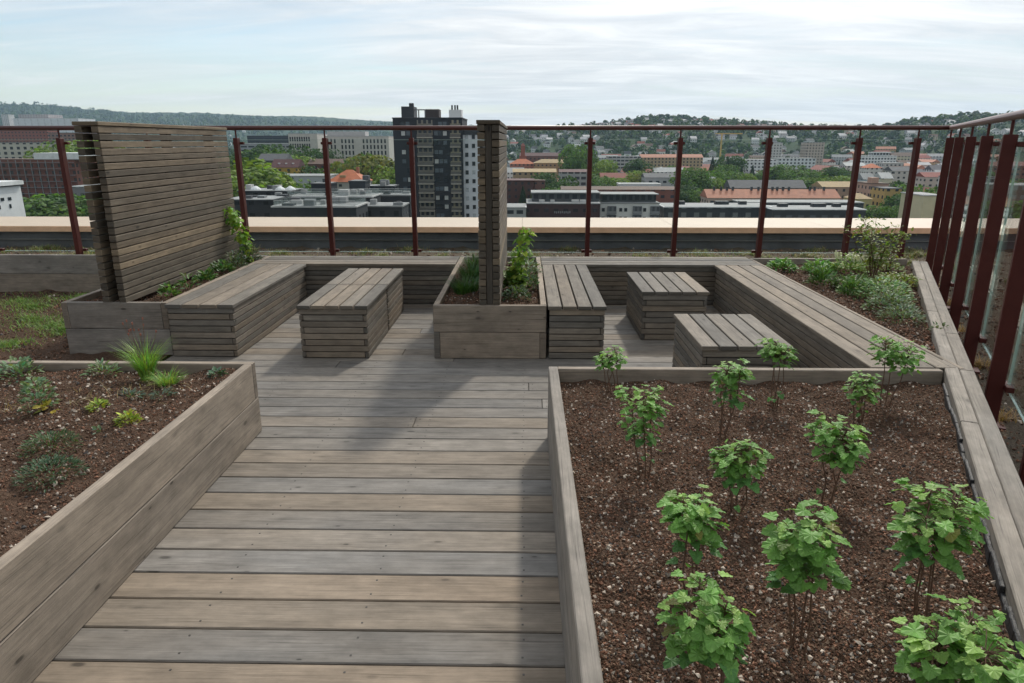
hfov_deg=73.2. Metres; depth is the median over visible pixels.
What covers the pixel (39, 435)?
plant
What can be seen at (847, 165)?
row houses
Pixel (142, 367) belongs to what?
grass tuft
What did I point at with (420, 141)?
balcony door
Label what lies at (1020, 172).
row houses
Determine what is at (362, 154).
tree
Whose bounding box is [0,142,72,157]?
apartment block
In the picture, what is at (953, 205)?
glass railing
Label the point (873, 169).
house
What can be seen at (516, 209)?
terrace block
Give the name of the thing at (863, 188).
apartment block
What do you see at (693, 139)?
hillside house
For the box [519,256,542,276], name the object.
grey leaf herb
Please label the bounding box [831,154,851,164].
town block
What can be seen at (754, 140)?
hillside house
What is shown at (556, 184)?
tree
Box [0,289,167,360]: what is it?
lawn soil
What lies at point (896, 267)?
bed herb
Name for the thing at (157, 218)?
slat screen
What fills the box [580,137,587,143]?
hillside house
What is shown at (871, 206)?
tree
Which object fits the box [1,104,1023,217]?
terrain
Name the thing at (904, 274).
bed herb
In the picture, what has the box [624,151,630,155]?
hillside house
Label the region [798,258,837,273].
bed herb
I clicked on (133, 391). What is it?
grey seedling
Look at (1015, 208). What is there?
tree
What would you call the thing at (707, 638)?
young shrub
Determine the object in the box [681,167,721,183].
tree
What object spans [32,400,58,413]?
yellowing herb
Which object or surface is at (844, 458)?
young shrub
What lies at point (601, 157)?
town block
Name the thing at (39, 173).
brick building
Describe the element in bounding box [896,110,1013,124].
hilltop woods
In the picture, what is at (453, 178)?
balcony door
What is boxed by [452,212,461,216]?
balcony door
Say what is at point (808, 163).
apartment block
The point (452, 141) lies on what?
balcony door
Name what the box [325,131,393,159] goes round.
office building
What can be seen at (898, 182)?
tree
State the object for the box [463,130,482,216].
residential tower
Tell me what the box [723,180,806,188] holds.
row houses
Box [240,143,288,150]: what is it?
office building
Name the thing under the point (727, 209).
office building
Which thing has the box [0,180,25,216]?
white building
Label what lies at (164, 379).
grass tuft
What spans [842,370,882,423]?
young shrub
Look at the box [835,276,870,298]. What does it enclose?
bed herb
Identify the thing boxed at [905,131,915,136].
hillside house
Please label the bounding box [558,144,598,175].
tree
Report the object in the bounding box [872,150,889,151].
town block
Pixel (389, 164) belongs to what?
tree
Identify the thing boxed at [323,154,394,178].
tree
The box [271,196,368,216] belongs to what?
terraced block
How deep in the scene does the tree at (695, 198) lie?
316.54 m
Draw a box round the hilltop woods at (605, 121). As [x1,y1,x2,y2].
[555,115,813,125]
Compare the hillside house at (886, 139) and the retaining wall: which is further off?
the hillside house at (886, 139)
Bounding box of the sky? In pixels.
[0,0,1023,125]
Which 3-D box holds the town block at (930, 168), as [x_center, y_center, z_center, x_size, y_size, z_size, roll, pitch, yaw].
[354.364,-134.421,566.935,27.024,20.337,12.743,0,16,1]
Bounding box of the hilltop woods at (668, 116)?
[639,114,709,122]
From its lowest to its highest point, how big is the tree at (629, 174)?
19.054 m
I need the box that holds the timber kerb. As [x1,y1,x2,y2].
[911,261,1023,643]
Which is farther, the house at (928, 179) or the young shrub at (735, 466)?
the house at (928, 179)
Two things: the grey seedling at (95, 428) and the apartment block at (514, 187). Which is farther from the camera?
the apartment block at (514, 187)
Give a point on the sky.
(511, 62)
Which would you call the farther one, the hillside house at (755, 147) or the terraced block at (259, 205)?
the hillside house at (755, 147)
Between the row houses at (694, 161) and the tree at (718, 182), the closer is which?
the tree at (718, 182)
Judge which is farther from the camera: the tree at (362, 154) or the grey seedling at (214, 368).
the tree at (362, 154)
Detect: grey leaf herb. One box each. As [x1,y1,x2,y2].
[502,284,531,300]
[516,270,538,289]
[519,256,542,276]
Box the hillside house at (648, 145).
[644,143,652,150]
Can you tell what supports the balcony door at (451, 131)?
in the residential tower at (439, 173)
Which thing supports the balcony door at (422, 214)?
in the residential tower at (439, 173)
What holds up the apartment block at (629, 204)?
on the terrain at (795, 145)
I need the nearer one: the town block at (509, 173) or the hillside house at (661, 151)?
the town block at (509, 173)
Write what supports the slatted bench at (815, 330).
on the deck
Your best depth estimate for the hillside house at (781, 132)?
1203.06 m
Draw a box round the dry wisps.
[3,378,190,420]
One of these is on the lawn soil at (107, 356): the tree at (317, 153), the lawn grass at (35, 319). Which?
the lawn grass at (35, 319)
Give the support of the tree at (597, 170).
on the terrain at (795, 145)
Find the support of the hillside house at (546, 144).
on the terrain at (795, 145)
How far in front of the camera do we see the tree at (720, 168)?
451.80 m
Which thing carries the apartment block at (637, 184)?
on the terrain at (795, 145)
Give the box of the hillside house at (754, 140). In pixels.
[751,138,759,143]
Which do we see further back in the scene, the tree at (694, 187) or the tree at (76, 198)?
the tree at (694, 187)
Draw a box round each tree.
[23,147,69,157]
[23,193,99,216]
[23,194,88,216]
[23,197,66,216]
[24,196,86,215]
[25,200,65,211]
[37,140,112,152]
[43,148,99,152]
[65,146,128,154]
[218,149,257,162]
[221,157,296,190]
[222,147,263,173]
[226,166,298,195]
[233,176,284,196]
[251,144,310,161]
[257,148,299,158]
[260,169,315,192]
[288,165,323,173]
[291,156,315,166]
[305,148,345,158]
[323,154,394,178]
[337,152,375,172]
[349,153,385,181]
[365,165,394,183]
[370,159,394,178]
[518,186,526,212]
[531,172,578,186]
[541,178,573,189]
[542,186,560,189]
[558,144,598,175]
[563,148,593,168]
[584,159,618,172]
[586,163,613,175]
[591,173,602,184]
[591,177,616,185]
[601,177,629,185]
[622,158,654,172]
[625,170,646,181]
[628,173,641,181]
[668,169,710,186]
[674,181,693,190]
[679,189,690,202]
[680,173,715,189]
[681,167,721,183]
[685,185,701,196]
[686,189,703,202]
[708,157,714,176]
[710,177,724,188]
[714,155,748,172]
[714,164,739,175]
[714,171,745,184]
[736,174,757,179]
[747,172,762,179]
[762,164,815,179]
[777,169,822,179]
[779,167,811,178]
[782,171,828,180]
[795,177,820,188]
[807,177,834,182]
[818,166,849,179]
[822,167,849,176]
[822,175,850,180]
[864,205,888,213]
[865,210,889,217]
[866,209,896,217]
[876,205,898,217]
[877,191,905,207]
[882,194,900,217]
[889,180,915,191]
[891,184,942,209]
[979,199,1022,217]
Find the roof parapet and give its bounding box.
[0,217,1019,249]
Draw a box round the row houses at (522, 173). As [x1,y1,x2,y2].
[512,169,556,178]
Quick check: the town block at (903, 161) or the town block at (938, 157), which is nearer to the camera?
the town block at (903, 161)
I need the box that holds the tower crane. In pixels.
[715,133,742,156]
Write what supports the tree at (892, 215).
on the terrain at (795, 145)
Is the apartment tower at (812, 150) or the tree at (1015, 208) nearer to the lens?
the tree at (1015, 208)
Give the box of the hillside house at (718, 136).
[716,134,724,139]
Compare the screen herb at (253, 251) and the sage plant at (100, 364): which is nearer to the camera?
the sage plant at (100, 364)
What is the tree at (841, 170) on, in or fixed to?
on the terrain at (795, 145)
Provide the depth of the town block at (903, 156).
835.22 m
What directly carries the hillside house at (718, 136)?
on the terrain at (795, 145)
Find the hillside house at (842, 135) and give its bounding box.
[837,133,846,138]
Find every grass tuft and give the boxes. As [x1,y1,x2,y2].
[99,317,167,380]
[142,364,187,387]
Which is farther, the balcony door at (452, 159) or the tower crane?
the tower crane
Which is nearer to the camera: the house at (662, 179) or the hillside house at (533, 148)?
the house at (662, 179)
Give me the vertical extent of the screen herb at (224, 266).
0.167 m
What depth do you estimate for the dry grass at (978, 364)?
5.22 m
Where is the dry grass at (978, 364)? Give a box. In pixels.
[939,283,1022,422]
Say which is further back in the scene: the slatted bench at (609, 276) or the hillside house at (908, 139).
the hillside house at (908, 139)
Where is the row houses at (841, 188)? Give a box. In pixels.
[811,181,866,199]
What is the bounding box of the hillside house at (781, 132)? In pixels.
[778,131,786,136]
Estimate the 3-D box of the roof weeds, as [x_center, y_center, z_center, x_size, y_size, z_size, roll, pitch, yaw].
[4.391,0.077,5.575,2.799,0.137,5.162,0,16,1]
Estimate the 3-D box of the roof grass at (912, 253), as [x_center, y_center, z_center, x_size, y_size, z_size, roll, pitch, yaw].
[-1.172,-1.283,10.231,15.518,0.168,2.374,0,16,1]
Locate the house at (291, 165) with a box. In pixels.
[271,159,305,173]
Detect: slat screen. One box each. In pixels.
[72,121,238,301]
[476,120,506,304]
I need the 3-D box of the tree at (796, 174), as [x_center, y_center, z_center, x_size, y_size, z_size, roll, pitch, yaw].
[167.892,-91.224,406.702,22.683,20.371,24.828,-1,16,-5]
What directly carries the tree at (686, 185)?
on the terrain at (795, 145)
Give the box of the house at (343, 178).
[331,167,371,190]
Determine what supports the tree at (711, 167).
on the terrain at (795, 145)
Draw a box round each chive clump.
[442,272,478,294]
[449,258,478,281]
[460,247,478,270]
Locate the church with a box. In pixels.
[519,143,526,158]
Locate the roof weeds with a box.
[951,288,1023,414]
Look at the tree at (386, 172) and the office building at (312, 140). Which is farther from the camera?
the office building at (312, 140)
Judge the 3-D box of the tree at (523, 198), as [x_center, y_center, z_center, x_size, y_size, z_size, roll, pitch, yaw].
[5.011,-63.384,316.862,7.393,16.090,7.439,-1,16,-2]
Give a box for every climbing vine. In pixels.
[222,204,255,262]
[508,226,535,288]
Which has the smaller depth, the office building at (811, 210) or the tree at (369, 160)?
the office building at (811, 210)
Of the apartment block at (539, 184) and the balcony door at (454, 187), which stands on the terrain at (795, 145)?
the apartment block at (539, 184)
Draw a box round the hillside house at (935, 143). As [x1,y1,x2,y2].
[922,140,936,146]
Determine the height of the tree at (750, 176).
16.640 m
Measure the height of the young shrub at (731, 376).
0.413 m
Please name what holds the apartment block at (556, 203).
on the terrain at (795, 145)
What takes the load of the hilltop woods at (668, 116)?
on the terrain at (795, 145)
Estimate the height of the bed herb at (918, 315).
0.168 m
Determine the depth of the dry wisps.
3.66 m
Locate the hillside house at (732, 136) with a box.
[729,134,736,139]
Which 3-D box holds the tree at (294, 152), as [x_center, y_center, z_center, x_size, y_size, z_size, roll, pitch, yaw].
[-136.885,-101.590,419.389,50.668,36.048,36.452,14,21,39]
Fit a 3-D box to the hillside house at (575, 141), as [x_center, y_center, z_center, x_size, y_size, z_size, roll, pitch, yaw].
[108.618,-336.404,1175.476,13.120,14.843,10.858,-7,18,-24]
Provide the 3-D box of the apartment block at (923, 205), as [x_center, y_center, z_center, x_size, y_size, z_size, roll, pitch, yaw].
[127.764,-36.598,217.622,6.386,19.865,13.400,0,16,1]
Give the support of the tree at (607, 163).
on the terrain at (795, 145)
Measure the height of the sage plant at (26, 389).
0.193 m
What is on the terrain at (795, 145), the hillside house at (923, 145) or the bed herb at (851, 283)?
the hillside house at (923, 145)
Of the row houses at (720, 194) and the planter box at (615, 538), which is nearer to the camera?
the planter box at (615, 538)
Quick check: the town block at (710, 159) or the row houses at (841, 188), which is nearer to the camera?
the row houses at (841, 188)
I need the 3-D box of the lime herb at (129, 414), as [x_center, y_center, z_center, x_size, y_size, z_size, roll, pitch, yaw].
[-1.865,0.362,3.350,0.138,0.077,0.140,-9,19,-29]
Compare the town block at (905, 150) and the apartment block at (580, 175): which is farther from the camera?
the town block at (905, 150)
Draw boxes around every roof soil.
[0,246,1012,289]
[947,288,1023,472]
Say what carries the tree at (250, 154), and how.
on the terrain at (795, 145)
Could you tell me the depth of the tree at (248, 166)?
233.28 m
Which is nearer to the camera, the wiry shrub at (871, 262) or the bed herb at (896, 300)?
the bed herb at (896, 300)
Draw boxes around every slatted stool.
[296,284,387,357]
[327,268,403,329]
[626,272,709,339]
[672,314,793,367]
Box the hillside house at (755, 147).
[750,145,759,150]
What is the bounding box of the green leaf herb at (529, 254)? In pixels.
[507,244,534,267]
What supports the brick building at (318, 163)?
on the terrain at (795, 145)
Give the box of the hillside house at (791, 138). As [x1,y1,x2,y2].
[784,136,794,141]
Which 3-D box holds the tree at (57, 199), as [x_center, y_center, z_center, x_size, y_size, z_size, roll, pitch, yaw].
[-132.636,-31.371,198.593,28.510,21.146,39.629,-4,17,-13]
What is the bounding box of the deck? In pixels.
[31,303,721,682]
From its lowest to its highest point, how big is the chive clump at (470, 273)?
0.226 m
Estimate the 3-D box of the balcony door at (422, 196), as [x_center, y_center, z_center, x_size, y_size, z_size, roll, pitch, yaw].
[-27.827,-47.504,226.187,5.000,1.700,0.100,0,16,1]
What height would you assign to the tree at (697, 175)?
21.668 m
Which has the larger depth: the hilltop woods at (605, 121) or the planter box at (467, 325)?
the hilltop woods at (605, 121)
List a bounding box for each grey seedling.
[92,425,100,434]
[116,387,145,398]
[146,386,177,399]
[207,366,227,377]
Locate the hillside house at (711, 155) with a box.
[707,153,714,157]
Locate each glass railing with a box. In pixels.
[0,125,950,257]
[925,109,1023,485]
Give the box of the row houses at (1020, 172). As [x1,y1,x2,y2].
[970,162,1023,182]
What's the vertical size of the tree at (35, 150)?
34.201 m
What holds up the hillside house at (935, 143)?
on the terrain at (795, 145)
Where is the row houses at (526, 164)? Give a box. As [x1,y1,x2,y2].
[510,159,533,168]
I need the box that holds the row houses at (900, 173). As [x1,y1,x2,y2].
[883,167,909,184]
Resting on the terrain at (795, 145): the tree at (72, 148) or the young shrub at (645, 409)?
the tree at (72, 148)
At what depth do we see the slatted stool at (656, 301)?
6.20 m
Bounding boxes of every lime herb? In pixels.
[84,397,110,411]
[113,409,141,427]
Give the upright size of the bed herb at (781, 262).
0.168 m
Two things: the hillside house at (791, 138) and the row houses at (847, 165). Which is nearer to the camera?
the row houses at (847, 165)
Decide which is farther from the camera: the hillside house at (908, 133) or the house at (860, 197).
the hillside house at (908, 133)
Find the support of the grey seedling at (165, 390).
in the planter box at (77, 550)
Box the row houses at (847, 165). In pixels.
[839,162,864,172]
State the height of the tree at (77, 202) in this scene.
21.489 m
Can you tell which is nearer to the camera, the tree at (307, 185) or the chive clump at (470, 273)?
the chive clump at (470, 273)
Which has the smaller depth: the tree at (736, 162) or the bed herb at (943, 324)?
the bed herb at (943, 324)
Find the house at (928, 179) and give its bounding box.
[915,172,939,186]
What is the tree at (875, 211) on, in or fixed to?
on the terrain at (795, 145)
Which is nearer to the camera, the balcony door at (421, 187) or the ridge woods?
the balcony door at (421, 187)
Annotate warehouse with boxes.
[285,174,337,192]
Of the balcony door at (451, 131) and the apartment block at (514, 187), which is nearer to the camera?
the balcony door at (451, 131)
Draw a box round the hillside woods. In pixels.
[503,113,1023,161]
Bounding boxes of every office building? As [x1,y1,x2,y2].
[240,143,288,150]
[247,136,288,142]
[288,133,326,158]
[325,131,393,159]
[659,201,770,217]
[732,200,864,207]
[766,203,866,217]
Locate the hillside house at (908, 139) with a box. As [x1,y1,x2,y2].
[904,137,911,141]
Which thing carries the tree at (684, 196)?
on the terrain at (795, 145)
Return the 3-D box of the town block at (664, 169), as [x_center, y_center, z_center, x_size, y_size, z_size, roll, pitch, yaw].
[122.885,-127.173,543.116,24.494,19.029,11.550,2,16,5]
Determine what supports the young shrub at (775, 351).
in the planter box at (615, 538)
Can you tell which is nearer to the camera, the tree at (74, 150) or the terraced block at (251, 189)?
the terraced block at (251, 189)
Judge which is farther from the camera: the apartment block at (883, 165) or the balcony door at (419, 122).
the apartment block at (883, 165)
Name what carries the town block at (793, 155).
on the terrain at (795, 145)
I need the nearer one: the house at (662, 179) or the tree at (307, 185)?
the tree at (307, 185)
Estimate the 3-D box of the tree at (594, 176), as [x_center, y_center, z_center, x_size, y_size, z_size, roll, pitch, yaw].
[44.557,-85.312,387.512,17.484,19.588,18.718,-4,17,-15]
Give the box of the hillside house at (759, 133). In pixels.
[755,131,762,136]
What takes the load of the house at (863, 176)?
on the terrain at (795, 145)
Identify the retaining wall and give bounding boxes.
[0,254,267,292]
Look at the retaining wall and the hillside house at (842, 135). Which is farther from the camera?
the hillside house at (842, 135)
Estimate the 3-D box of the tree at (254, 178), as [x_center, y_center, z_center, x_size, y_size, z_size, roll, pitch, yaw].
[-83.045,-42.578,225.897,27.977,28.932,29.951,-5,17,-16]
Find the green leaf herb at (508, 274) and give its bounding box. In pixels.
[503,262,527,291]
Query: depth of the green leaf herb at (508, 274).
6.29 m
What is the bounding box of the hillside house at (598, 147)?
[594,146,603,149]
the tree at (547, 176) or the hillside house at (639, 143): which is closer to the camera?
the tree at (547, 176)
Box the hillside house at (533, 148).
[531,146,537,152]
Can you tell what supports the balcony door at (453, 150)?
in the residential tower at (439, 173)
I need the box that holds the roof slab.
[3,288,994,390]
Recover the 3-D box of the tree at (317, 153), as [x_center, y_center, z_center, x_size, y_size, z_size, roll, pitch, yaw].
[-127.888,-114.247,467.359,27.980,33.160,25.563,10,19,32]
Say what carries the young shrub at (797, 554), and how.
in the planter box at (615, 538)
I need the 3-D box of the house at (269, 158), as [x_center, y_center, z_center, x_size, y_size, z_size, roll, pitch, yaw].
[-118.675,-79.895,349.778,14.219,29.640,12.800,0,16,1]
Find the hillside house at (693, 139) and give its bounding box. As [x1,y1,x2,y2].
[687,136,696,143]
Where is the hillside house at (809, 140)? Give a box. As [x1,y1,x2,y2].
[804,139,814,141]
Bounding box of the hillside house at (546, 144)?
[543,142,549,147]
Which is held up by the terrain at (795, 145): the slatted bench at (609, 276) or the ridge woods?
the ridge woods
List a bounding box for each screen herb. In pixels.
[157,281,181,299]
[172,272,198,290]
[191,266,217,282]
[209,259,236,275]
[222,249,248,266]
[233,242,263,264]
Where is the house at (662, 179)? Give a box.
[641,173,674,185]
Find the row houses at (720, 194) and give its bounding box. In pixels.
[699,187,840,202]
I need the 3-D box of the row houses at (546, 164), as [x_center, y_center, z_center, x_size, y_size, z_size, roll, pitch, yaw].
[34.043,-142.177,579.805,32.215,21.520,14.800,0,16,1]
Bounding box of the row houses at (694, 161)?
[639,154,703,169]
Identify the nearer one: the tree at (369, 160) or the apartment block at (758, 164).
the tree at (369, 160)
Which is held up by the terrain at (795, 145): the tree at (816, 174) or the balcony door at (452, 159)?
the tree at (816, 174)
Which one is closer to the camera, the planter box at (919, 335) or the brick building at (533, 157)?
the planter box at (919, 335)
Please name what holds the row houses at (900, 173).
on the terrain at (795, 145)
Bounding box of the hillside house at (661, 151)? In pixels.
[656,149,665,153]
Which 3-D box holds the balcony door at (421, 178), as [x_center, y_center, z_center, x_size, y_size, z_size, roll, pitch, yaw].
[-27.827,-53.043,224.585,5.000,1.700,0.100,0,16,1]
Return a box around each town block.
[507,167,523,177]
[596,155,617,160]
[652,167,682,172]
[703,157,718,161]
[725,154,743,159]
[748,155,764,158]
[782,154,799,157]
[810,165,831,170]
[822,159,835,165]
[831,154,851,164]
[847,151,867,157]
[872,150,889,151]
[875,146,895,151]
[890,153,911,159]
[896,160,921,162]
[899,148,912,151]
[904,164,924,169]
[906,162,930,164]
[919,155,931,158]
[919,159,939,164]
[924,165,949,171]
[927,154,951,162]
[990,154,998,161]
[996,142,1023,151]
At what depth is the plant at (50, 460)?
2.81 m
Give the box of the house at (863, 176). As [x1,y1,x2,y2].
[858,173,873,180]
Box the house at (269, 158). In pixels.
[259,154,292,166]
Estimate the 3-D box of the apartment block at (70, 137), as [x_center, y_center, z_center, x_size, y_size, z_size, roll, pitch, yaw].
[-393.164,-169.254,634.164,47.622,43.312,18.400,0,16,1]
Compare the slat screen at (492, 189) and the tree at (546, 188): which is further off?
the tree at (546, 188)
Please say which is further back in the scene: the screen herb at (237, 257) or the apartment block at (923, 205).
the apartment block at (923, 205)
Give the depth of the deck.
3.10 m
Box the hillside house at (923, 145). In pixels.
[920,143,926,149]
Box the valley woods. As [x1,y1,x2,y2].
[126,146,233,158]
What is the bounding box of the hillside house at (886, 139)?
[880,137,890,143]
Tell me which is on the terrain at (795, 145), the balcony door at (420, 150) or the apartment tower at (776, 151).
the apartment tower at (776, 151)
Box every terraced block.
[233,192,291,216]
[237,184,304,195]
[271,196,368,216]
[287,189,380,201]
[310,179,337,192]
[348,175,370,192]
[353,188,411,216]
[368,199,408,216]
[370,180,398,192]
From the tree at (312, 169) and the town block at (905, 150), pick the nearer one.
the tree at (312, 169)
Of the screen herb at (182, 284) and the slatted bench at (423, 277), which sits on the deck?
the slatted bench at (423, 277)
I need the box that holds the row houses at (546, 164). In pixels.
[533,159,563,176]
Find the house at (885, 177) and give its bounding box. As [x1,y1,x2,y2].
[874,172,893,185]
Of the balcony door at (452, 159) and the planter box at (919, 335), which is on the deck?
the planter box at (919, 335)
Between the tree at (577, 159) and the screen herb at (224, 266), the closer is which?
the screen herb at (224, 266)
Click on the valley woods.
(231, 150)
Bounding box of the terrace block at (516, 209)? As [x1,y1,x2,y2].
[507,203,526,217]
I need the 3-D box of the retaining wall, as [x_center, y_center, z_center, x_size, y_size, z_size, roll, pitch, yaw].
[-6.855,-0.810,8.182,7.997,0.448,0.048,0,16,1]
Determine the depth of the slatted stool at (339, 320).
5.68 m
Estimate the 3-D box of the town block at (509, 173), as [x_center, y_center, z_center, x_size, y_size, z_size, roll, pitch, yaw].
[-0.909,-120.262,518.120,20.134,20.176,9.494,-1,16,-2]
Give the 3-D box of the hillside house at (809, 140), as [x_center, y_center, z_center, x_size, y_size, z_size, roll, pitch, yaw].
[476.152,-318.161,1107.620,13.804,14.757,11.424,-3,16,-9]
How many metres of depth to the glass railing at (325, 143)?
8.84 m
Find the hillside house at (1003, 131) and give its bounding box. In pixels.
[1000,129,1009,134]
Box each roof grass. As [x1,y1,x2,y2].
[1,244,934,265]
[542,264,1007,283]
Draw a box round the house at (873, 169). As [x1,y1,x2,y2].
[860,163,881,174]
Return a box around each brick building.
[0,152,97,197]
[72,184,98,195]
[307,159,345,173]
[520,153,561,162]
[560,186,674,202]
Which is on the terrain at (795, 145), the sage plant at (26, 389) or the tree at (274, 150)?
the tree at (274, 150)
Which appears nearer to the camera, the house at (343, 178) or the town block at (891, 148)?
the house at (343, 178)
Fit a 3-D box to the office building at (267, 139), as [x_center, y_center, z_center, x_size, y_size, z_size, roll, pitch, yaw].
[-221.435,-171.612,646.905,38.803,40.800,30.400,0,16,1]
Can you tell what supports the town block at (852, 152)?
on the terrain at (795, 145)
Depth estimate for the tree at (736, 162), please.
535.31 m
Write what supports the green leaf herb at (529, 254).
in the planter box at (467, 325)
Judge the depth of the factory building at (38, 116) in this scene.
1531.17 m
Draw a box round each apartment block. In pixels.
[0,130,56,141]
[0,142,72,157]
[48,133,111,141]
[507,178,533,215]
[526,190,600,217]
[534,178,544,189]
[558,169,586,185]
[599,192,659,217]
[606,156,640,172]
[616,182,660,185]
[734,159,777,171]
[774,158,815,168]
[856,177,889,196]
[869,186,902,209]
[875,162,903,171]
[898,192,936,217]
[937,176,994,217]
[979,183,1023,216]
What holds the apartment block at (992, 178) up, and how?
on the terrain at (795, 145)
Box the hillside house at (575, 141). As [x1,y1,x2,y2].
[571,139,579,143]
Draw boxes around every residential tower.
[392,103,467,216]
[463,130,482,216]
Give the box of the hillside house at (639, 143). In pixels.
[637,141,644,148]
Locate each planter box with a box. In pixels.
[0,360,261,682]
[61,256,270,354]
[433,256,545,358]
[547,366,1023,682]
[750,258,963,368]
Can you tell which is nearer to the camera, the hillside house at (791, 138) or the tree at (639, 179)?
the tree at (639, 179)
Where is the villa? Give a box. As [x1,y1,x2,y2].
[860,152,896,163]
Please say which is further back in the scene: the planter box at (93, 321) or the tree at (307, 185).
the tree at (307, 185)
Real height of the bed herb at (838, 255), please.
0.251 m
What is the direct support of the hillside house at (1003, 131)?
on the terrain at (795, 145)
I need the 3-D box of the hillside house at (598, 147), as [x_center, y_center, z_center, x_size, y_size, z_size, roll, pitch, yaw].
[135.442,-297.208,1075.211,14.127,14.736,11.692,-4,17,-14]
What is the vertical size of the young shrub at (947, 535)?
0.453 m
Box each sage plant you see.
[0,356,43,383]
[14,373,59,412]
[80,357,122,377]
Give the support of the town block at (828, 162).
on the terrain at (795, 145)
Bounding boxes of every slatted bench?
[164,264,306,355]
[255,256,459,303]
[541,256,759,304]
[542,265,606,357]
[713,265,955,371]
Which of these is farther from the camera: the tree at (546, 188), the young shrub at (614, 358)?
the tree at (546, 188)
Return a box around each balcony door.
[417,120,432,125]
[417,130,432,134]
[417,139,432,143]
[418,148,432,152]
[418,157,433,162]
[418,167,433,171]
[419,176,433,180]
[419,185,434,189]
[419,194,434,198]
[420,203,434,207]
[420,212,434,216]
[450,120,459,124]
[450,130,460,134]
[450,139,460,143]
[451,148,460,152]
[451,158,460,161]
[451,167,460,171]
[451,176,460,180]
[451,185,461,189]
[452,194,461,198]
[452,203,461,207]
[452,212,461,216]
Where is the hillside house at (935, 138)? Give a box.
[928,134,937,140]
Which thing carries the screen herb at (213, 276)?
in the planter box at (93, 321)
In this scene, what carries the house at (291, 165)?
on the terrain at (795, 145)
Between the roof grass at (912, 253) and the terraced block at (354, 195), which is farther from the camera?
the terraced block at (354, 195)
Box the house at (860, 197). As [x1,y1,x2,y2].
[844,193,871,208]
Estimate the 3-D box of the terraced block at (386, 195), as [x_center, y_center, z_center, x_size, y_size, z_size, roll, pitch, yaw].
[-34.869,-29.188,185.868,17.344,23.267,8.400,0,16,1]
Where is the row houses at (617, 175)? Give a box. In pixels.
[599,173,631,179]
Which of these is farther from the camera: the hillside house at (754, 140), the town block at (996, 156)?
the hillside house at (754, 140)
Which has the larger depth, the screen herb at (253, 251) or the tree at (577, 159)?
the tree at (577, 159)
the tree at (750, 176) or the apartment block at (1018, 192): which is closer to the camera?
the apartment block at (1018, 192)
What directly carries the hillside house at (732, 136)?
on the terrain at (795, 145)
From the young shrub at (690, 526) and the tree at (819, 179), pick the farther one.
the tree at (819, 179)
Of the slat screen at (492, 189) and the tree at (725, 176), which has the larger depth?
the tree at (725, 176)
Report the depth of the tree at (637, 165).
538.09 m
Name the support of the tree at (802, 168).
on the terrain at (795, 145)
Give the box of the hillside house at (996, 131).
[990,128,1000,134]
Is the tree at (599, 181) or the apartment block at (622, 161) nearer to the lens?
the tree at (599, 181)
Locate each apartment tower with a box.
[1,114,14,125]
[771,143,782,158]
[799,142,824,164]
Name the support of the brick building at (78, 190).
on the terrain at (795, 145)
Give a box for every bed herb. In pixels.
[765,257,798,272]
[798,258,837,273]
[805,265,839,288]
[829,250,869,275]
[830,271,874,288]
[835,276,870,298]
[849,275,917,304]
[852,259,906,275]
[860,288,915,313]
[866,271,922,287]
[875,302,927,326]
[923,321,948,329]
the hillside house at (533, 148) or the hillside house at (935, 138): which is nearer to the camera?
the hillside house at (935, 138)
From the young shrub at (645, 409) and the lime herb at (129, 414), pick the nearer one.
the young shrub at (645, 409)
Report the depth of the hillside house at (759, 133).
1190.42 m
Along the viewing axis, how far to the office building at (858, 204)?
256.23 m
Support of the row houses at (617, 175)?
on the terrain at (795, 145)
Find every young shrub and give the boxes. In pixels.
[592,345,628,394]
[614,384,672,479]
[655,569,755,682]
[656,484,728,592]
[708,358,755,436]
[708,439,773,511]
[754,338,798,407]
[761,499,851,655]
[803,409,870,503]
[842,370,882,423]
[867,334,927,406]
[884,477,993,617]
[890,593,1023,682]
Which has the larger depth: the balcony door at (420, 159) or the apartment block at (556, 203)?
the apartment block at (556, 203)
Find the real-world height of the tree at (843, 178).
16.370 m
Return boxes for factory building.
[13,118,94,132]
[18,114,62,117]
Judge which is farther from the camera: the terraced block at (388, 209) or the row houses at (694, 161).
the row houses at (694, 161)
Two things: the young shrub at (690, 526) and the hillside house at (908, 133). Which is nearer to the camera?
the young shrub at (690, 526)
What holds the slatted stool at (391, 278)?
on the deck
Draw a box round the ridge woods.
[0,101,392,146]
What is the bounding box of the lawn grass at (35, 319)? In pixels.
[0,290,92,352]
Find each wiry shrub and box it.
[840,214,916,279]
[875,234,907,271]
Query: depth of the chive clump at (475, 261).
7.44 m

